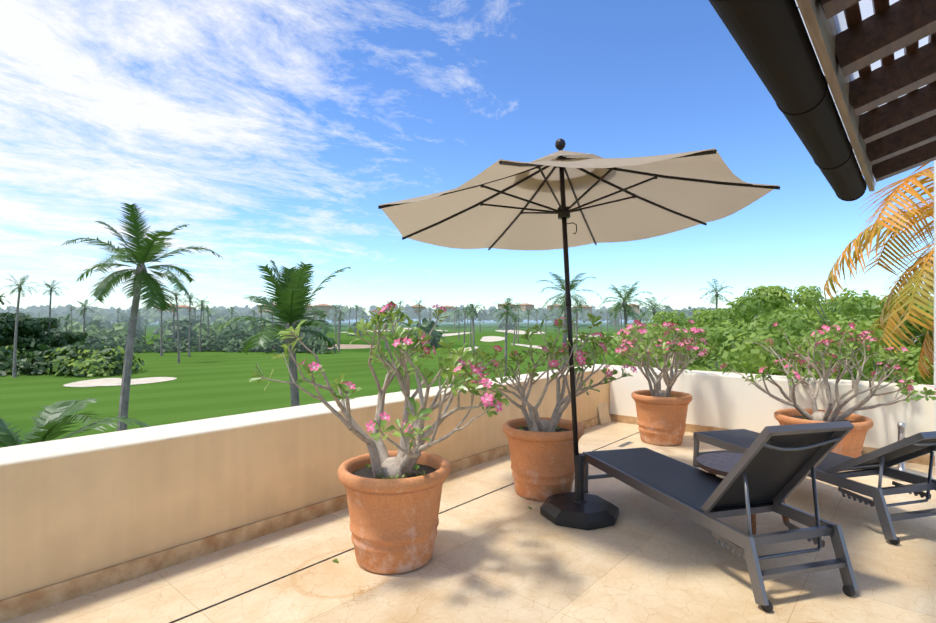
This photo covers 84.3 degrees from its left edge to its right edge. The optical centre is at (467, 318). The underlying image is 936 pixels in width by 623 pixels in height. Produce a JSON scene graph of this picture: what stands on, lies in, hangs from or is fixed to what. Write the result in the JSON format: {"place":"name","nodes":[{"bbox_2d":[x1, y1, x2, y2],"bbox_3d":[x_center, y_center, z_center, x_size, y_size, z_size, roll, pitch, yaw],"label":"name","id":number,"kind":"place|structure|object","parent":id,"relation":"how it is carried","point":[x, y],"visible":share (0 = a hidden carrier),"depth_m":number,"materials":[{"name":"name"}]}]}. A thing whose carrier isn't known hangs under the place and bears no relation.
{"place":"outdoors","nodes":[
{"label":"outdoors","id":0,"kind":"place"},
{"bbox_2d":[0,319,777,446],"bbox_3d":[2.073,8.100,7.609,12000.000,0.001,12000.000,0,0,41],"label":"ground","id":1,"kind":"structure","parent":0,"point":[206,384],"depth_m":70.00,"materials":[{"name":"green plant"}]},
{"bbox_2d":[0,312,27,336],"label":"hedge","id":2,"kind":"object","parent":1,"relation":"on","point":[7,314],"visible":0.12,"depth_m":87.04,"materials":[{"name":"green plant"}]},
{"bbox_2d":[0,275,39,377],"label":"palm","id":3,"kind":"object","parent":1,"relation":"on","point":[19,290],"visible":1,"depth_m":71.45,"materials":[{"name":"green plant"}]},
{"bbox_2d":[0,336,54,356],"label":"hedge","id":4,"kind":"object","parent":1,"relation":"on","point":[9,341],"visible":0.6,"depth_m":81.18,"materials":[{"name":"green plant"}]},
{"bbox_2d":[0,316,56,343],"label":"hedge","id":5,"kind":"object","parent":1,"relation":"on","point":[30,328],"visible":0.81,"depth_m":82.09,"materials":[{"name":"green plant"}]},
{"bbox_2d":[11,317,59,336],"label":"hedge","id":6,"kind":"object","parent":1,"relation":"on","point":[46,321],"visible":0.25,"depth_m":87.17,"materials":[{"name":"green plant"}]},
{"bbox_2d":[35,280,64,346],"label":"palm","id":7,"kind":"object","parent":1,"relation":"on","point":[50,294],"visible":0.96,"depth_m":87.38,"materials":[{"name":"green plant"}]},
{"bbox_2d":[29,331,87,351],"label":"hedge","id":8,"kind":"object","parent":1,"relation":"on","point":[65,338],"visible":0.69,"depth_m":93.19,"materials":[{"name":"green plant"}]},
{"bbox_2d":[0,341,144,376],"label":"bushes","id":9,"kind":"object","parent":1,"relation":"on","point":[101,360],"visible":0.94,"depth_m":74.85,"materials":[{"name":"green plant"}]},
{"bbox_2d":[0,398,149,447],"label":"palm","id":10,"kind":"object","parent":1,"relation":"on","point":[56,416],"visible":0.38,"depth_m":10.95,"materials":[{"name":"green plant"}]},
{"bbox_2d":[62,202,222,430],"bbox_3d":[-13.506,1.838,20.551,5.471,12.541,4.974,0,0,23],"label":"palm","id":11,"kind":"object","parent":1,"relation":"on","point":[139,255],"visible":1,"depth_m":20.18,"materials":[{"name":"green plant"}]},
{"bbox_2d":[169,289,185,362],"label":"palm","id":12,"kind":"object","parent":1,"relation":"on","point":[178,343],"visible":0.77,"depth_m":94.27,"materials":[{"name":"green plant"}]},
{"bbox_2d":[28,333,338,353],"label":"hedge bushes","id":13,"kind":"object","parent":1,"relation":"on","point":[232,345],"visible":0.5,"depth_m":124.25,"materials":[{"name":"green plant"}]},
{"bbox_2d":[179,292,200,356],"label":"palm","id":14,"kind":"object","parent":1,"relation":"on","point":[190,304],"visible":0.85,"depth_m":109.41,"materials":[{"name":"green plant"}]},
{"bbox_2d":[217,260,350,406],"bbox_3d":[-5.848,3.087,17.102,3.702,10.034,3.905,0,0,17],"label":"palm","id":15,"kind":"object","parent":1,"relation":"on","point":[290,298],"visible":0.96,"depth_m":16.69,"materials":[{"name":"green plant"}]},
{"bbox_2d":[334,304,347,351],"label":"palm","id":16,"kind":"object","parent":1,"relation":"on","point":[339,311],"visible":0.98,"depth_m":124.59,"materials":[{"name":"plant"}]},
{"bbox_2d":[63,328,619,386],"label":"sand bunkers","id":17,"kind":"object","parent":1,"relation":"on","point":[103,382],"visible":0.44,"depth_m":68.51,"materials":[{"name":"beige sand"}]},
{"bbox_2d":[327,344,375,348],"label":"bunker","id":18,"kind":"object","parent":1,"relation":"on","point":[348,346],"visible":0.27,"depth_m":149.76},
{"bbox_2d":[153,303,639,315],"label":"houses","id":19,"kind":"structure","parent":1,"relation":"on","point":[527,306],"depth_m":628.53,"materials":[{"name":"beige"}]},
{"bbox_2d":[0,304,803,348],"bbox_3d":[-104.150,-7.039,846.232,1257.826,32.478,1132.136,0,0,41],"label":"treeline","id":20,"kind":"object","parent":1,"relation":"on","point":[98,328],"visible":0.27,"depth_m":427.83,"materials":[{"name":"green plant"}]},
{"bbox_2d":[0,292,819,355],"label":"palms","id":21,"kind":"object","parent":1,"relation":"on","point":[203,309],"visible":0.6,"depth_m":152.24,"materials":[{"name":"green plant"}]},
{"bbox_2d":[412,298,422,338],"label":"palm","id":22,"kind":"object","parent":1,"relation":"on","point":[419,304],"visible":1,"depth_m":139.76,"materials":[{"name":"grey plant"}]},
{"bbox_2d":[0,364,934,599],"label":"parapet wall","id":23,"kind":"structure","parent":1,"relation":"on","point":[73,507],"depth_m":3.45,"materials":[{"name":"paint"}]},
{"bbox_2d":[2,421,935,622],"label":"terrace floor","id":24,"kind":"structure","parent":1,"relation":"on","point":[507,554],"depth_m":3.04,"materials":[{"name":"beige tile"}]},
{"bbox_2d":[338,450,449,573],"bbox_3d":[-0.460,1.205,3.251,0.698,0.590,0.698,0,0,-44],"label":"pot","id":25,"kind":"object","parent":24,"relation":"on","point":[394,523],"visible":0.92,"depth_m":3.01,"materials":[{"name":"ceramic"}]},
{"bbox_2d":[249,301,509,478],"bbox_3d":[-0.434,0.450,3.155,1.374,1.136,1.201,0,0,0],"label":"plant","id":26,"kind":"object","parent":25,"relation":"in","point":[402,464],"visible":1,"depth_m":3.11,"materials":[{"name":"green plant"}]},
{"bbox_2d":[169,432,638,622],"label":"floor joints","id":27,"kind":"object","parent":24,"relation":"on","point":[330,557],"depth_m":3.04,"materials":[{"name":"grey"}]},
{"bbox_2d":[0,414,934,622],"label":"baseboard","id":28,"kind":"structure","parent":24,"relation":"on","point":[19,605],"depth_m":3.23,"materials":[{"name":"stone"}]},
{"bbox_2d":[502,417,583,500],"bbox_3d":[0.647,1.205,4.462,0.698,0.590,0.698,0,0,-20],"label":"pot","id":29,"kind":"object","parent":24,"relation":"on","point":[542,466],"visible":0.81,"depth_m":4.22,"materials":[{"name":"ceramic"}]},
{"bbox_2d":[445,313,636,431],"bbox_3d":[0.601,0.485,4.396,1.607,1.059,1.182,0,0,9],"label":"plant","id":30,"kind":"object","parent":29,"relation":"in","point":[535,423],"visible":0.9,"depth_m":4.36,"materials":[{"name":"green plant"}]},
{"bbox_2d":[378,139,779,467],"bbox_3d":[0.750,0.006,4.041,2.787,2.831,2.792,0,0,41],"label":"umbrella frame","id":31,"kind":"object","parent":24,"relation":"on","point":[563,211],"visible":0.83,"depth_m":4.00,"materials":[{"name":"black metal"}]},
{"bbox_2d":[379,148,779,249],"bbox_3d":[0.750,-0.995,4.041,2.779,0.634,2.784,0,0,41],"label":"umbrella canopy","id":32,"kind":"object","parent":31,"relation":"attached to","point":[484,226],"visible":0.9,"depth_m":4.30,"materials":[{"name":"beige fabric"}]},
{"bbox_2d":[540,453,618,529],"bbox_3d":[0.853,1.270,3.958,0.598,0.459,0.598,0,0,41],"label":"umbrella base","id":33,"kind":"object","parent":24,"relation":"on","point":[578,508],"visible":1,"depth_m":3.85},
{"bbox_2d":[597,402,610,424],"bbox_3d":[1.946,1.355,7.427,0.096,0.297,0.300,0,0,41],"label":"loose tile","id":34,"kind":"object","parent":24,"relation":"on","point":[603,413],"visible":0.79,"depth_m":7.40,"materials":[{"name":"tile"}]},
{"bbox_2d":[631,390,691,445],"bbox_3d":[2.355,1.205,6.303,0.698,0.590,0.698,0,0,-23],"label":"pot","id":35,"kind":"object","parent":24,"relation":"on","point":[661,421],"visible":0.94,"depth_m":6.07,"materials":[{"name":"ceramic"}]},
{"bbox_2d":[612,320,722,396],"bbox_3d":[2.348,0.514,6.252,1.329,1.011,1.395,0,0,4],"label":"plant","id":36,"kind":"object","parent":35,"relation":"in","point":[682,344],"visible":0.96,"depth_m":6.15,"materials":[{"name":"green plant"}]},
{"bbox_2d":[583,421,857,611],"bbox_3d":[1.548,1.027,3.634,0.626,0.948,1.938,0,0,-15],"label":"lounger","id":37,"kind":"object","parent":24,"relation":"on","point":[773,468],"visible":0.96,"depth_m":2.97,"materials":[{"name":"grey fabric"}]},
{"bbox_2d":[696,452,788,534],"bbox_3d":[2.053,1.292,3.858,0.640,0.424,0.640,0,0,41],"label":"side table","id":38,"kind":"object","parent":24,"relation":"on","point":[721,463],"visible":0.29,"depth_m":3.86,"materials":[{"name":"black"}]},
{"bbox_2d":[693,429,935,544],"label":"lounger","id":39,"kind":"object","parent":24,"relation":"on","point":[830,466],"visible":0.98,"depth_m":3.74,"materials":[{"name":"grey metal"}]},
{"bbox_2d":[774,409,873,457],"bbox_3d":[3.738,1.260,5.470,0.868,0.480,0.868,0,0,22],"label":"pot","id":40,"kind":"object","parent":24,"relation":"on","point":[850,443],"visible":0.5,"depth_m":5.16,"materials":[{"name":"ceramic"}]},
{"bbox_2d":[720,322,935,421],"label":"plant","id":41,"kind":"object","parent":40,"relation":"in","point":[789,370],"visible":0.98,"depth_m":5.36,"materials":[{"name":"green plant"}]},
{"bbox_2d":[878,422,934,481],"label":"steel umbrella base","id":42,"kind":"object","parent":24,"relation":"on","point":[901,432],"visible":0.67,"depth_m":4.93,"materials":[{"name":"grey metal"}]},
{"bbox_2d":[934,160,935,467],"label":"white pillar","id":43,"kind":"structure","parent":24,"relation":"on","point":[935,289],"depth_m":5.18,"materials":[{"name":"paint"}]},
{"bbox_2d":[466,304,474,346],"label":"palm","id":44,"kind":"object","parent":1,"relation":"on","point":[470,326],"visible":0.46,"depth_m":149.90,"materials":[{"name":"plant"}]},
{"bbox_2d":[493,298,522,376],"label":"palm","id":45,"kind":"object","parent":1,"relation":"on","point":[506,312],"visible":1,"depth_m":61.95,"materials":[{"name":"green plant"}]},
{"bbox_2d":[514,303,523,342],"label":"palm","id":46,"kind":"object","parent":1,"relation":"on","point":[518,321],"visible":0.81,"depth_m":169.97,"materials":[{"name":"grey plant"}]},
{"bbox_2d":[555,298,575,361],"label":"palm","id":47,"kind":"object","parent":1,"relation":"on","point":[559,313],"visible":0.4,"depth_m":74.99,"materials":[{"name":"green plant"}]},
{"bbox_2d":[538,272,601,367],"bbox_3d":[7.750,2.226,40.286,5.134,11.756,5.052,0,0,41],"label":"palm","id":48,"kind":"object","parent":1,"relation":"on","point":[573,285],"visible":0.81,"depth_m":39.95,"materials":[{"name":"green plant"}]},
{"bbox_2d":[597,281,652,338],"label":"palm","id":49,"kind":"object","parent":1,"relation":"on","point":[624,305],"visible":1,"depth_m":41.76,"materials":[{"name":"green plant"}]},
{"bbox_2d":[635,297,670,320],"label":"palm","id":50,"kind":"object","parent":1,"relation":"on","point":[654,308],"visible":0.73,"depth_m":60.19,"materials":[{"name":"green plant"}]},
{"bbox_2d":[631,326,724,365],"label":"tree","id":51,"kind":"object","parent":1,"relation":"on","point":[722,327],"visible":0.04,"depth_m":35.29,"materials":[{"name":"green plant"}]},
{"bbox_2d":[645,309,741,370],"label":"tree","id":52,"kind":"object","parent":1,"relation":"on","point":[710,318],"visible":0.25,"depth_m":43.61,"materials":[{"name":"green plant"}]},
{"bbox_2d":[692,308,731,347],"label":"tree","id":53,"kind":"object","parent":1,"relation":"on","point":[695,313],"visible":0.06,"depth_m":56.58,"materials":[{"name":"green plant"}]},
{"bbox_2d":[699,279,730,368],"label":"palm","id":54,"kind":"object","parent":1,"relation":"on","point":[716,295],"visible":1,"depth_m":70.16,"materials":[{"name":"green plant"}]},
{"bbox_2d":[590,322,869,377],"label":"bushes","id":55,"kind":"object","parent":1,"relation":"on","point":[620,360],"depth_m":8.46,"materials":[{"name":"green plant"}]},
{"bbox_2d":[718,295,747,320],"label":"trees","id":56,"kind":"object","parent":1,"relation":"on","point":[734,303],"visible":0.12,"depth_m":48.91,"materials":[{"name":"green plant"}]},
{"bbox_2d":[623,326,900,379],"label":"bushes","id":57,"kind":"object","parent":1,"relation":"on","point":[719,335],"visible":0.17,"depth_m":14.66,"materials":[{"name":"green plant"}]},
{"bbox_2d":[646,345,931,384],"bbox_3d":[8.392,4.424,14.127,11.162,7.425,4.484,0,0,8],"label":"bush","id":58,"kind":"object","parent":1,"relation":"on","point":[913,354],"depth_m":13.64,"materials":[{"name":"green plant"}]},
{"bbox_2d":[724,299,881,374],"bbox_3d":[17.294,3.598,26.022,7.620,9.062,13.815,0,0,21],"label":"tree","id":59,"kind":"object","parent":1,"relation":"on","point":[813,314],"visible":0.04,"depth_m":22.54,"materials":[{"name":"green plant"}]},
{"bbox_2d":[700,315,933,384],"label":"bushes","id":60,"kind":"object","parent":1,"relation":"on","point":[756,360],"visible":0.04,"depth_m":10.88,"materials":[{"name":"green plant"}]},
{"bbox_2d":[725,285,933,347],"bbox_3d":[14.265,3.423,17.407,12.163,9.384,7.155,0,0,-6],"label":"tree","id":61,"kind":"object","parent":1,"relation":"on","point":[776,299],"visible":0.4,"depth_m":18.01,"materials":[{"name":"green plant"}]},
{"bbox_2d":[731,317,930,358],"bbox_3d":[16.307,3.975,21.866,10.685,8.280,7.759,0,0,6],"label":"tree","id":62,"kind":"object","parent":1,"relation":"on","point":[819,328],"depth_m":21.46,"materials":[{"name":"green plant"}]},
{"bbox_2d":[776,295,931,319],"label":"tree","id":63,"kind":"object","parent":1,"relation":"on","point":[827,305],"visible":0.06,"depth_m":32.80,"materials":[{"name":"green plant"}]},
{"bbox_2d":[822,295,933,380],"bbox_3d":[14.761,3.678,17.820,7.467,8.858,11.077,0,0,41],"label":"tree","id":64,"kind":"object","parent":1,"relation":"on","point":[877,310],"visible":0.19,"depth_m":15.55,"materials":[{"name":"green plant"}]},
{"bbox_2d":[824,162,933,379],"bbox_3d":[7.937,2.634,7.225,4.835,10.933,5.430,0,0,41],"label":"yellow palm","id":65,"kind":"object","parent":1,"relation":"on","point":[902,300],"visible":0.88,"depth_m":7.56,"materials":[{"name":"yellow plant"}]},
{"bbox_2d":[0,0,933,317],"label":"sky","id":66,"kind":"structure","parent":0,"point":[278,131],"materials":[{"name":"blue"}]},
{"bbox_2d":[617,441,633,447],"bbox_3d":[1.875,1.498,6.163,0.070,0.004,0.320,0,0,41],"label":"floor drain","id":67,"kind":"object","parent":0,"point":[625,444],"visible":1,"depth_m":6.15,"materials":[{"name":"silver metal"}]},
{"bbox_2d":[819,0,935,181],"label":"roof rafters","id":68,"kind":"object","parent":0,"point":[898,135],"visible":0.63,"depth_m":2.26,"materials":[{"name":"brown wood"}]},
{"bbox_2d":[796,0,874,191],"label":"roof fascia","id":69,"kind":"structure","parent":68,"relation":"attached to","point":[822,30],"depth_m":1.99,"materials":[{"name":"brown wood"}]},
{"bbox_2d":[709,0,866,200],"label":"roof gutter","id":70,"kind":"object","parent":69,"relation":"attached to","point":[772,39],"visible":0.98,"depth_m":1.90,"materials":[{"name":"brown metal"}]},
{"bbox_2d":[844,0,935,110],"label":"roof battens","id":71,"kind":"object","parent":68,"relation":"on","point":[852,14],"depth_m":1.91,"materials":[{"name":"brown wood"}]},
{"bbox_2d":[795,0,927,169],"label":"roof sheet","id":72,"kind":"object","parent":71,"relation":"on","point":[866,8],"depth_m":1.98,"materials":[{"name":"white"}]}
]}

